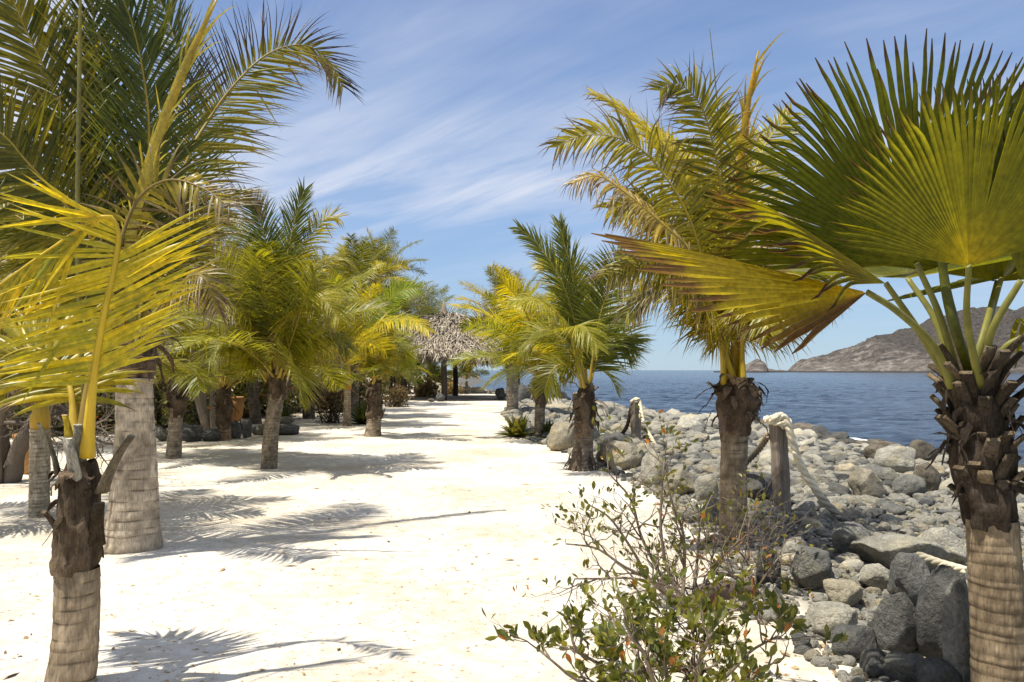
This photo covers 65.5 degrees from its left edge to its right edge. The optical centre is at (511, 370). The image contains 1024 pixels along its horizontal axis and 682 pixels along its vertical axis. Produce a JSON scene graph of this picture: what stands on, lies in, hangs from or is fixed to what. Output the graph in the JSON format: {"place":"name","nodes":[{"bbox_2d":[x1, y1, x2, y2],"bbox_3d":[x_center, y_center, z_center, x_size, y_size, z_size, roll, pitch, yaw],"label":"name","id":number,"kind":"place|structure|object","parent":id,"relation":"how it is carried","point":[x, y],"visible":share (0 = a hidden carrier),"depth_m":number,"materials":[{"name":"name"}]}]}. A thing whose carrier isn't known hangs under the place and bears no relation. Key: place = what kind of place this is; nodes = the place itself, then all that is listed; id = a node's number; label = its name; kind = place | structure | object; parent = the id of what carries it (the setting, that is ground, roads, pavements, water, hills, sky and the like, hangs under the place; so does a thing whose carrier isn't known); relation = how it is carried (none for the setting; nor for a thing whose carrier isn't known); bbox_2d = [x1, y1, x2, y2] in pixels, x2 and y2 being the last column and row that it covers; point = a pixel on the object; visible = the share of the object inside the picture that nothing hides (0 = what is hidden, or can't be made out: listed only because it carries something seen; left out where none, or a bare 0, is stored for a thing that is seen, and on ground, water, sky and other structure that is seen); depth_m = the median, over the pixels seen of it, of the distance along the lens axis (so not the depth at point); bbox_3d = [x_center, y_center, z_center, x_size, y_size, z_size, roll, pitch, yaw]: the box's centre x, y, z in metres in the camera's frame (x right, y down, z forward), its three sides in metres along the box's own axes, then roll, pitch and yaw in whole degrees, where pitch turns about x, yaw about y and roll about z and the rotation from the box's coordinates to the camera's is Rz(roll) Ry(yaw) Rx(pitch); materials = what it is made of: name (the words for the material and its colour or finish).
{"place":"outdoors","nodes":[
{"label":"outdoors","id":0,"kind":"place"},
{"bbox_2d":[0,319,1023,681],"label":"sand ground","id":1,"kind":"structure","parent":0,"point":[408,603],"depth_m":6.52,"materials":[{"name":"sand"}]},
{"bbox_2d":[6,390,58,438],"bbox_3d":[-11.813,1.070,19.048,2.669,1.854,1.667,0,0,-35],"label":"shrub","id":2,"kind":"object","parent":1,"relation":"on","point":[24,417],"visible":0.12,"depth_m":18.88,"materials":[{"name":"green plant"}]},
{"bbox_2d":[15,394,109,435],"bbox_3d":[-11.144,1.172,19.765,2.036,2.102,1.968,0,0,21],"label":"shrub","id":3,"kind":"object","parent":1,"relation":"on","point":[60,428],"visible":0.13,"depth_m":19.49,"materials":[{"name":"green plant"}]},
{"bbox_2d":[0,290,220,483],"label":"bare tree","id":4,"kind":"object","parent":1,"relation":"on","point":[12,459],"visible":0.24,"depth_m":11.19,"materials":[{"name":"plant"}]},
{"bbox_2d":[0,184,227,517],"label":"coconut palm","id":5,"kind":"object","parent":1,"relation":"on","point":[39,469],"visible":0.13,"depth_m":8.53,"materials":[{"name":"green plant"}]},
{"bbox_2d":[0,0,248,681],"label":"coconut palm","id":6,"kind":"object","parent":1,"relation":"on","point":[42,358],"visible":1,"depth_m":3.87,"materials":[{"name":"yellow plant"}]},
{"bbox_2d":[95,375,218,433],"bbox_3d":[-9.341,0.769,20.238,3.679,2.451,2.256,0,0,0],"label":"shrub","id":7,"kind":"object","parent":1,"relation":"on","point":[162,417],"visible":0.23,"depth_m":20.25,"materials":[{"name":"green plant"}]},
{"bbox_2d":[91,274,270,458],"bbox_3d":[-6.096,-0.140,14.244,3.583,3.682,3.651,0,0,0],"label":"coconut palm","id":8,"kind":"object","parent":1,"relation":"on","point":[177,407],"visible":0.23,"depth_m":14.22,"materials":[{"name":"green plant"}]},
{"bbox_2d":[0,0,367,554],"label":"coconut palm","id":9,"kind":"object","parent":1,"relation":"on","point":[132,523],"visible":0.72,"depth_m":6.81,"materials":[{"name":"green plant"}]},
{"bbox_2d":[140,214,232,424],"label":"coconut palm","id":10,"kind":"object","parent":1,"relation":"on","point":[154,398],"visible":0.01,"depth_m":19.94,"materials":[{"name":"green plant"}]},
{"bbox_2d":[182,425,202,441],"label":"rock","id":11,"kind":"object","parent":1,"relation":"on","point":[191,433],"visible":0.97,"depth_m":17.73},
{"bbox_2d":[201,428,220,440],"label":"rock","id":12,"kind":"object","parent":1,"relation":"on","point":[209,434],"visible":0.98,"depth_m":17.80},
{"bbox_2d":[167,209,265,429],"bbox_3d":[-7.887,-1.300,19.157,3.872,6.044,3.609,0,0,-20],"label":"coconut palm","id":13,"kind":"object","parent":1,"relation":"on","point":[207,420],"visible":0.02,"depth_m":19.73,"materials":[{"name":"green plant"}]},
{"bbox_2d":[153,302,311,440],"bbox_3d":[-6.646,-0.057,18.261,4.062,3.561,3.611,0,0,-41],"label":"coconut palm","id":14,"kind":"object","parent":1,"relation":"on","point":[224,406],"visible":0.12,"depth_m":18.02,"materials":[{"name":"green plant"}]},
{"bbox_2d":[231,420,241,438],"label":"rock","id":15,"kind":"object","parent":1,"relation":"on","point":[236,431],"visible":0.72,"depth_m":18.45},
{"bbox_2d":[231,396,243,420],"bbox_3d":[-8.729,1.223,25.142,0.522,0.770,0.522,0,0,0],"label":"garden pot","id":16,"kind":"object","parent":1,"relation":"on","point":[238,401],"visible":0.55,"depth_m":24.97,"materials":[{"name":"ceramic"}]},
{"bbox_2d":[240,419,251,437],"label":"rock","id":17,"kind":"object","parent":1,"relation":"on","point":[246,426],"visible":0.81,"depth_m":18.70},
{"bbox_2d":[215,369,294,417],"bbox_3d":[-9.133,0.973,26.787,4.074,3.280,2.850,0,0,41],"label":"shrub","id":18,"kind":"object","parent":1,"relation":"on","point":[244,392],"visible":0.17,"depth_m":26.40,"materials":[{"name":"green plant"}]},
{"bbox_2d":[138,177,397,468],"bbox_3d":[-3.771,-0.779,13.158,4.296,5.006,4.419,0,0,-35],"label":"coconut palm","id":19,"kind":"object","parent":1,"relation":"on","point":[277,317],"visible":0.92,"depth_m":12.70,"materials":[{"name":"green plant"}]},
{"bbox_2d":[213,229,331,423],"bbox_3d":[-7.736,-1.339,23.900,4.762,6.165,4.908,0,0,0],"label":"coconut palm","id":20,"kind":"object","parent":1,"relation":"on","point":[254,408],"visible":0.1,"depth_m":23.86,"materials":[{"name":"green plant"}]},
{"bbox_2d":[279,424,299,434],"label":"rock","id":21,"kind":"object","parent":1,"relation":"on","point":[289,429],"visible":0.77,"depth_m":19.33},
{"bbox_2d":[260,377,323,411],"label":"shrub","id":22,"kind":"object","parent":1,"relation":"on","point":[294,404],"visible":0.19,"depth_m":29.69,"materials":[{"name":"green plant"}]},
{"bbox_2d":[296,367,362,422],"bbox_3d":[-5.497,0.943,24.052,2.242,2.065,2.571,0,0,0],"label":"shrub","id":23,"kind":"object","parent":1,"relation":"on","point":[332,401],"visible":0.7,"depth_m":23.90,"materials":[{"name":"green plant"}]},
{"bbox_2d":[292,261,382,418],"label":"coconut palm","id":24,"kind":"object","parent":1,"relation":"on","point":[307,415],"visible":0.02,"depth_m":26.09,"materials":[{"name":"green plant"}]},
{"bbox_2d":[298,240,391,376],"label":"coconut palm","id":25,"kind":"object","parent":1,"relation":"on","point":[338,361],"visible":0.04,"depth_m":30.74,"materials":[{"name":"green plant"}]},
{"bbox_2d":[308,232,406,411],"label":"coconut palm","id":26,"kind":"object","parent":1,"relation":"on","point":[359,256],"visible":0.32,"depth_m":26.74,"materials":[{"name":"green plant"}]},
{"bbox_2d":[340,398,385,423],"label":"agave","id":27,"kind":"object","parent":1,"relation":"on","point":[358,417],"visible":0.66,"depth_m":23.57,"materials":[{"name":"green plant"}]},
{"bbox_2d":[335,373,394,415],"bbox_3d":[-5.309,1.115,27.966,2.270,2.062,2.864,0,0,0],"label":"shrub","id":28,"kind":"object","parent":1,"relation":"on","point":[363,388],"visible":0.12,"depth_m":28.02,"materials":[{"name":"green plant"}]},
{"bbox_2d":[309,263,427,425],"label":"coconut palm","id":29,"kind":"object","parent":1,"relation":"on","point":[347,407],"visible":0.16,"depth_m":22.83,"materials":[{"name":"green plant"}]},
{"bbox_2d":[333,225,429,317],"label":"coconut palm","id":30,"kind":"object","parent":1,"relation":"on","point":[391,259],"visible":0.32,"depth_m":35.62,"materials":[{"name":"green plant"}]},
{"bbox_2d":[331,274,436,436],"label":"coconut palm","id":31,"kind":"object","parent":1,"relation":"on","point":[374,414],"visible":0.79,"depth_m":18.89,"materials":[{"name":"green plant"}]},
{"bbox_2d":[381,379,414,406],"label":"shrub","id":32,"kind":"object","parent":1,"relation":"on","point":[398,396],"visible":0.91,"depth_m":34.75,"materials":[{"name":"brown plant"}]},
{"bbox_2d":[383,271,447,397],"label":"coconut palm","id":33,"kind":"object","parent":1,"relation":"on","point":[405,309],"visible":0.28,"depth_m":45.87,"materials":[{"name":"green plant"}]},
{"bbox_2d":[409,375,440,396],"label":"shrub","id":34,"kind":"object","parent":1,"relation":"on","point":[427,389],"visible":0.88,"depth_m":47.28,"materials":[{"name":"green plant"}]},
{"bbox_2d":[0,405,851,681],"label":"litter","id":35,"kind":"object","parent":1,"relation":"on","point":[535,558],"visible":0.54,"depth_m":5.13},
{"bbox_2d":[397,283,468,376],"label":"coconut palm","id":36,"kind":"object","parent":1,"relation":"on","point":[433,304],"visible":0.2,"depth_m":55.76,"materials":[{"name":"green plant"}]},
{"bbox_2d":[416,360,452,383],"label":"coconut palm","id":37,"kind":"object","parent":1,"relation":"on","point":[432,370],"visible":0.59,"depth_m":51.35,"materials":[{"name":"green plant"}]},
{"bbox_2d":[439,379,470,393],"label":"shrub","id":38,"kind":"object","parent":1,"relation":"on","point":[450,387],"visible":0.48,"depth_m":52.97,"materials":[{"name":"green plant"}]},
{"bbox_2d":[390,301,537,400],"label":"thatched shelter","id":39,"kind":"object","parent":1,"relation":"on","point":[448,340],"visible":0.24,"depth_m":42.41,"materials":[{"name":"brown plant"}]},
{"bbox_2d":[447,363,488,393],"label":"coconut palm","id":40,"kind":"object","parent":1,"relation":"on","point":[468,372],"visible":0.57,"depth_m":53.56,"materials":[{"name":"green plant"}]},
{"bbox_2d":[452,261,560,410],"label":"coconut palm","id":41,"kind":"object","parent":1,"relation":"on","point":[512,398],"visible":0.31,"depth_m":28.70,"materials":[{"name":"green plant"}]},
{"bbox_2d":[494,412,534,436],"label":"agave","id":42,"kind":"object","parent":1,"relation":"on","point":[515,428],"visible":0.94,"depth_m":19.09,"materials":[{"name":"green plant"}]},
{"bbox_2d":[518,383,530,400],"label":"rock","id":43,"kind":"object","parent":1,"relation":"on","point":[523,393],"visible":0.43,"depth_m":38.27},
{"bbox_2d":[446,270,630,436],"bbox_3d":[0.524,-0.366,19.221,4.518,4.195,4.413,0,0,-22],"label":"coconut palm","id":44,"kind":"object","parent":1,"relation":"on","point":[512,358],"visible":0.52,"depth_m":18.52,"materials":[{"name":"yellow plant"}]},
{"bbox_2d":[547,421,573,450],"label":"rock","id":45,"kind":"object","parent":1,"relation":"on","point":[559,439],"visible":0.82,"depth_m":15.78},
{"bbox_2d":[500,214,655,471],"bbox_3d":[1.084,-0.455,12.879,2.539,4.296,3.272,0,0,0],"label":"coconut palm","id":46,"kind":"object","parent":1,"relation":"on","point":[580,328],"visible":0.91,"depth_m":12.62,"materials":[{"name":"green plant"}]},
{"bbox_2d":[597,432,625,448],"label":"rock","id":47,"kind":"object","parent":1,"relation":"on","point":[616,436],"visible":0.34,"depth_m":15.45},
{"bbox_2d":[602,441,642,469],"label":"rock","id":48,"kind":"object","parent":1,"relation":"on","point":[624,462],"visible":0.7,"depth_m":12.68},
{"bbox_2d":[630,401,641,439],"bbox_3d":[3.115,1.409,20.013,0.240,1.250,0.192,0,0,-29],"label":"rope post","id":49,"kind":"object","parent":1,"relation":"on","point":[635,425],"visible":0.61,"depth_m":19.93,"materials":[{"name":"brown wood"}]},
{"bbox_2d":[630,397,656,444],"bbox_3d":[3.271,1.263,19.383,0.258,1.176,1.401,0,0,-18],"label":"rope","id":50,"kind":"object","parent":49,"relation":"attached to","point":[649,434],"visible":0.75,"depth_m":19.57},
{"bbox_2d":[513,404,776,629],"bbox_3d":[0.913,1.024,5.179,1.580,1.582,1.548,0,0,16],"label":"shrub","id":51,"kind":"object","parent":1,"relation":"on","point":[661,585],"visible":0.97,"depth_m":5.25,"materials":[{"name":"green plant"}]},
{"bbox_2d":[640,449,667,484],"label":"rock","id":52,"kind":"object","parent":1,"relation":"on","point":[649,461],"visible":0.64,"depth_m":10.91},
{"bbox_2d":[481,566,848,681],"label":"shrub","id":53,"kind":"object","parent":1,"relation":"on","point":[662,655],"visible":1,"depth_m":3.57,"materials":[{"name":"green plant"}]},
{"bbox_2d":[663,465,694,495],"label":"rock","id":54,"kind":"object","parent":1,"relation":"on","point":[689,481],"visible":0.58,"depth_m":10.07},
{"bbox_2d":[677,413,704,425],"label":"rock","id":55,"kind":"object","parent":1,"relation":"on","point":[687,418],"visible":0.31,"depth_m":29.23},
{"bbox_2d":[536,26,852,545],"bbox_3d":[2.001,-0.765,7.574,2.424,4.998,3.577,0,0,28],"label":"coconut palm","id":56,"kind":"object","parent":1,"relation":"on","point":[739,403],"visible":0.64,"depth_m":6.99,"materials":[{"name":"green plant"}]},
{"bbox_2d":[693,474,718,500],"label":"rock","id":57,"kind":"object","parent":1,"relation":"on","point":[705,483],"visible":0.81,"depth_m":9.62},
{"bbox_2d":[700,498,718,524],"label":"rock","id":58,"kind":"object","parent":1,"relation":"on","point":[714,513],"visible":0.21,"depth_m":8.15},
{"bbox_2d":[407,379,1023,681],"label":"rubble","id":59,"kind":"object","parent":1,"relation":"on","point":[700,453],"visible":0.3,"depth_m":10.22,"materials":[{"name":"stone"}]},
{"bbox_2d":[694,581,759,602],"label":"rock","id":60,"kind":"object","parent":1,"relation":"on","point":[725,594],"visible":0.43,"depth_m":5.24,"materials":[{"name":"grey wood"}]},
{"bbox_2d":[640,449,833,601],"bbox_3d":[1.579,1.145,5.556,1.504,1.155,0.939,0,0,-31],"label":"shrub","id":61,"kind":"object","parent":1,"relation":"on","point":[732,574],"visible":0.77,"depth_m":5.67,"materials":[{"name":"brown plant"}]},
{"bbox_2d":[747,472,772,501],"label":"rock","id":62,"kind":"object","parent":1,"relation":"on","point":[760,483],"visible":0.38,"depth_m":9.68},
{"bbox_2d":[757,449,770,464],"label":"rock","id":63,"kind":"object","parent":1,"relation":"on","point":[764,456],"visible":0.17,"depth_m":15.30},
{"bbox_2d":[756,545,780,586],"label":"rock","id":64,"kind":"object","parent":1,"relation":"on","point":[759,574],"visible":0.59,"depth_m":5.69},
{"bbox_2d":[759,583,784,604],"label":"rock","id":65,"kind":"object","parent":1,"relation":"on","point":[771,587],"visible":0.48,"depth_m":5.34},
{"bbox_2d":[769,425,791,513],"bbox_3d":[3.036,1.222,8.991,0.229,1.290,0.168,0,0,-29],"label":"rope post","id":66,"kind":"object","parent":1,"relation":"on","point":[778,437],"visible":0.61,"depth_m":8.93,"materials":[{"name":"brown wood"}]},
{"bbox_2d":[747,432,769,465],"bbox_3d":[2.862,1.088,9.616,0.194,0.765,1.244,0,0,-10],"label":"rope","id":67,"kind":"object","parent":66,"relation":"attached to","point":[758,448],"visible":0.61,"depth_m":9.35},
{"bbox_2d":[765,412,851,521],"bbox_3d":[3.240,1.081,8.708,0.914,1.229,0.169,0,0,35],"label":"rope","id":68,"kind":"object","parent":66,"relation":"attached to","point":[812,484],"visible":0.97,"depth_m":8.68,"materials":[{"name":"fabric"}]},
{"bbox_2d":[781,536,807,553],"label":"rock","id":69,"kind":"object","parent":1,"relation":"on","point":[788,546],"visible":0.48,"depth_m":6.57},
{"bbox_2d":[791,633,810,647],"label":"rock","id":70,"kind":"object","parent":1,"relation":"on","point":[797,643],"visible":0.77,"depth_m":4.51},
{"bbox_2d":[591,28,1023,681],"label":"fan palm","id":71,"kind":"object","parent":1,"relation":"on","point":[939,188],"visible":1,"depth_m":3.48,"materials":[{"name":"green plant"}]},
{"bbox_2d":[797,501,819,512],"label":"rock","id":72,"kind":"object","parent":1,"relation":"on","point":[806,506],"visible":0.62,"depth_m":9.12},
{"bbox_2d":[799,518,824,529],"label":"rock","id":73,"kind":"object","parent":1,"relation":"on","point":[805,522],"visible":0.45,"depth_m":7.98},
{"bbox_2d":[790,546,835,589],"bbox_3d":[2.197,1.454,5.748,0.348,0.341,0.296,0,-1,-35],"label":"rock","id":74,"kind":"object","parent":1,"relation":"on","point":[815,565],"visible":0.87,"depth_m":5.67,"materials":[{"name":"stone"}]},
{"bbox_2d":[808,424,831,436],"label":"rock","id":75,"kind":"object","parent":1,"relation":"on","point":[822,430],"visible":0.27,"depth_m":32.09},
{"bbox_2d":[804,601,857,634],"bbox_3d":[1.902,1.496,4.767,0.314,0.219,0.267,0,-10,20],"label":"rock","id":76,"kind":"object","parent":1,"relation":"on","point":[820,615],"visible":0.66,"depth_m":4.71,"materials":[{"name":"stone"}]},
{"bbox_2d":[828,482,851,495],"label":"rock","id":77,"kind":"object","parent":1,"relation":"on","point":[836,488],"visible":0.42,"depth_m":11.24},
{"bbox_2d":[823,578,862,606],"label":"rock","id":78,"kind":"object","parent":1,"relation":"on","point":[848,592],"visible":0.83,"depth_m":5.27,"materials":[{"name":"stone"}]},
{"bbox_2d":[834,463,857,471],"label":"rock","id":79,"kind":"object","parent":1,"relation":"on","point":[850,467],"visible":0.38,"depth_m":14.67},
{"bbox_2d":[838,507,864,516],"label":"rock","id":80,"kind":"object","parent":1,"relation":"on","point":[852,512],"visible":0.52,"depth_m":9.02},
{"bbox_2d":[832,521,870,553],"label":"rock","id":81,"kind":"object","parent":1,"relation":"on","point":[845,535],"visible":0.65,"depth_m":6.84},
{"bbox_2d":[840,559,863,571],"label":"rock","id":82,"kind":"object","parent":1,"relation":"on","point":[856,565],"visible":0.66,"depth_m":6.37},
{"bbox_2d":[830,624,878,660],"bbox_3d":[1.889,1.519,4.423,0.267,0.198,0.227,0,4,3],"label":"rock","id":83,"kind":"object","parent":1,"relation":"on","point":[858,641],"visible":0.69,"depth_m":4.36,"materials":[{"name":"stone"}]},
{"bbox_2d":[847,467,886,497],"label":"rock","id":84,"kind":"object","parent":1,"relation":"on","point":[862,481],"visible":0.85,"depth_m":11.28,"materials":[{"name":"stone"}]},
{"bbox_2d":[857,495,882,504],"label":"rock","id":85,"kind":"object","parent":1,"relation":"on","point":[868,499],"visible":0.39,"depth_m":10.37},
{"bbox_2d":[863,444,882,458],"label":"rock","id":86,"kind":"object","parent":1,"relation":"on","point":[869,450],"visible":0.59,"depth_m":20.07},
{"bbox_2d":[859,648,887,677],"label":"rock","id":87,"kind":"object","parent":1,"relation":"on","point":[871,661],"visible":0.79,"depth_m":4.11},
{"bbox_2d":[858,563,889,590],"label":"rock","id":88,"kind":"object","parent":1,"relation":"on","point":[874,575],"visible":0.8,"depth_m":5.77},
{"bbox_2d":[864,508,886,518],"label":"rock","id":89,"kind":"object","parent":1,"relation":"on","point":[876,512],"visible":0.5,"depth_m":9.23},
{"bbox_2d":[877,467,899,480],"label":"rock","id":90,"kind":"object","parent":1,"relation":"on","point":[890,473],"visible":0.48,"depth_m":13.19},
{"bbox_2d":[871,446,915,472],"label":"rock","id":91,"kind":"object","parent":1,"relation":"on","point":[899,459],"visible":0.78,"depth_m":16.00,"materials":[{"name":"stone"}]},
{"bbox_2d":[870,592,917,653],"bbox_3d":[2.161,1.414,4.437,0.288,0.402,0.244,17,24,31],"label":"rock","id":92,"kind":"object","parent":1,"relation":"on","point":[893,623],"visible":0.72,"depth_m":4.37,"materials":[{"name":"stone"}]},
{"bbox_2d":[881,503,906,514],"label":"rock","id":93,"kind":"object","parent":1,"relation":"on","point":[894,509],"visible":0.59,"depth_m":9.68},
{"bbox_2d":[851,533,949,572],"bbox_3d":[3.169,1.511,6.622,0.613,0.335,0.625,0,0,-8],"label":"rock","id":94,"kind":"object","parent":1,"relation":"on","point":[884,550],"visible":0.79,"depth_m":6.43,"materials":[{"name":"stone"}]},
{"bbox_2d":[914,551,967,573],"bbox_3d":[3.214,1.483,6.326,0.144,0.100,0.960,0,0,-22],"label":"rope","id":95,"kind":"object","parent":94,"relation":"on","point":[933,560],"visible":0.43,"depth_m":6.11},
{"bbox_2d":[882,650,923,681],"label":"rock","id":96,"kind":"object","parent":1,"relation":"on","point":[898,666],"visible":0.73,"depth_m":4.04,"materials":[{"name":"stone"}]},
{"bbox_2d":[887,552,929,605],"bbox_3d":[2.768,1.459,5.530,0.327,0.400,0.278,0,-2,-21],"label":"rock","id":97,"kind":"object","parent":1,"relation":"on","point":[909,573],"visible":0.76,"depth_m":5.44,"materials":[{"name":"stone"}]},
{"bbox_2d":[892,474,926,496],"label":"rock","id":98,"kind":"object","parent":1,"relation":"on","point":[910,485],"visible":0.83,"depth_m":11.97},
{"bbox_2d":[908,439,935,460],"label":"rock","id":99,"kind":"object","parent":1,"relation":"on","point":[924,449],"visible":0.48,"depth_m":20.08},
{"bbox_2d":[911,515,937,525],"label":"rock","id":100,"kind":"object","parent":1,"relation":"on","point":[926,519],"visible":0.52,"depth_m":9.10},
{"bbox_2d":[913,462,941,490],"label":"rock","id":101,"kind":"object","parent":1,"relation":"on","point":[931,476],"visible":0.61,"depth_m":12.63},
{"bbox_2d":[915,656,962,681],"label":"rock","id":102,"kind":"object","parent":1,"relation":"on","point":[932,669],"visible":1,"depth_m":3.83,"materials":[{"name":"stone"}]},
{"bbox_2d":[915,564,968,658],"bbox_3d":[2.343,1.342,4.306,0.319,0.585,0.271,0,2,11],"label":"rock","id":103,"kind":"object","parent":1,"relation":"on","point":[929,606],"visible":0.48,"depth_m":4.26,"materials":[{"name":"stone"}]},
{"bbox_2d":[920,527,966,564],"bbox_3d":[3.726,1.527,6.838,0.405,0.371,0.344,0,-1,31],"label":"rock","id":104,"kind":"object","parent":1,"relation":"on","point":[952,544],"visible":0.5,"depth_m":6.74,"materials":[{"name":"stone"}]},
{"bbox_2d":[942,574,970,681],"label":"rock","id":105,"kind":"object","parent":1,"relation":"on","point":[955,636],"visible":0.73,"depth_m":3.88,"materials":[{"name":"stone"}]},
{"bbox_2d":[0,0,1023,369],"label":"sky","id":106,"kind":"structure","parent":0,"point":[459,97],"materials":[{"name":"blue"}]},
{"bbox_2d":[418,370,1023,464],"bbox_3d":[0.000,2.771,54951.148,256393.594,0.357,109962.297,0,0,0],"label":"sea","id":107,"kind":"structure","parent":0,"point":[899,408],"depth_m":82.13,"materials":[{"name":"liquid"}]},
{"bbox_2d":[714,359,788,372],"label":"hill","id":108,"kind":"structure","parent":0,"point":[755,366],"depth_m":977.64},
{"bbox_2d":[788,306,1023,372],"bbox_3d":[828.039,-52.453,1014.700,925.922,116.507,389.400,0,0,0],"label":"hills","id":109,"kind":"structure","parent":0,"point":[901,350],"depth_m":1034.02,"materials":[{"name":"stone"}]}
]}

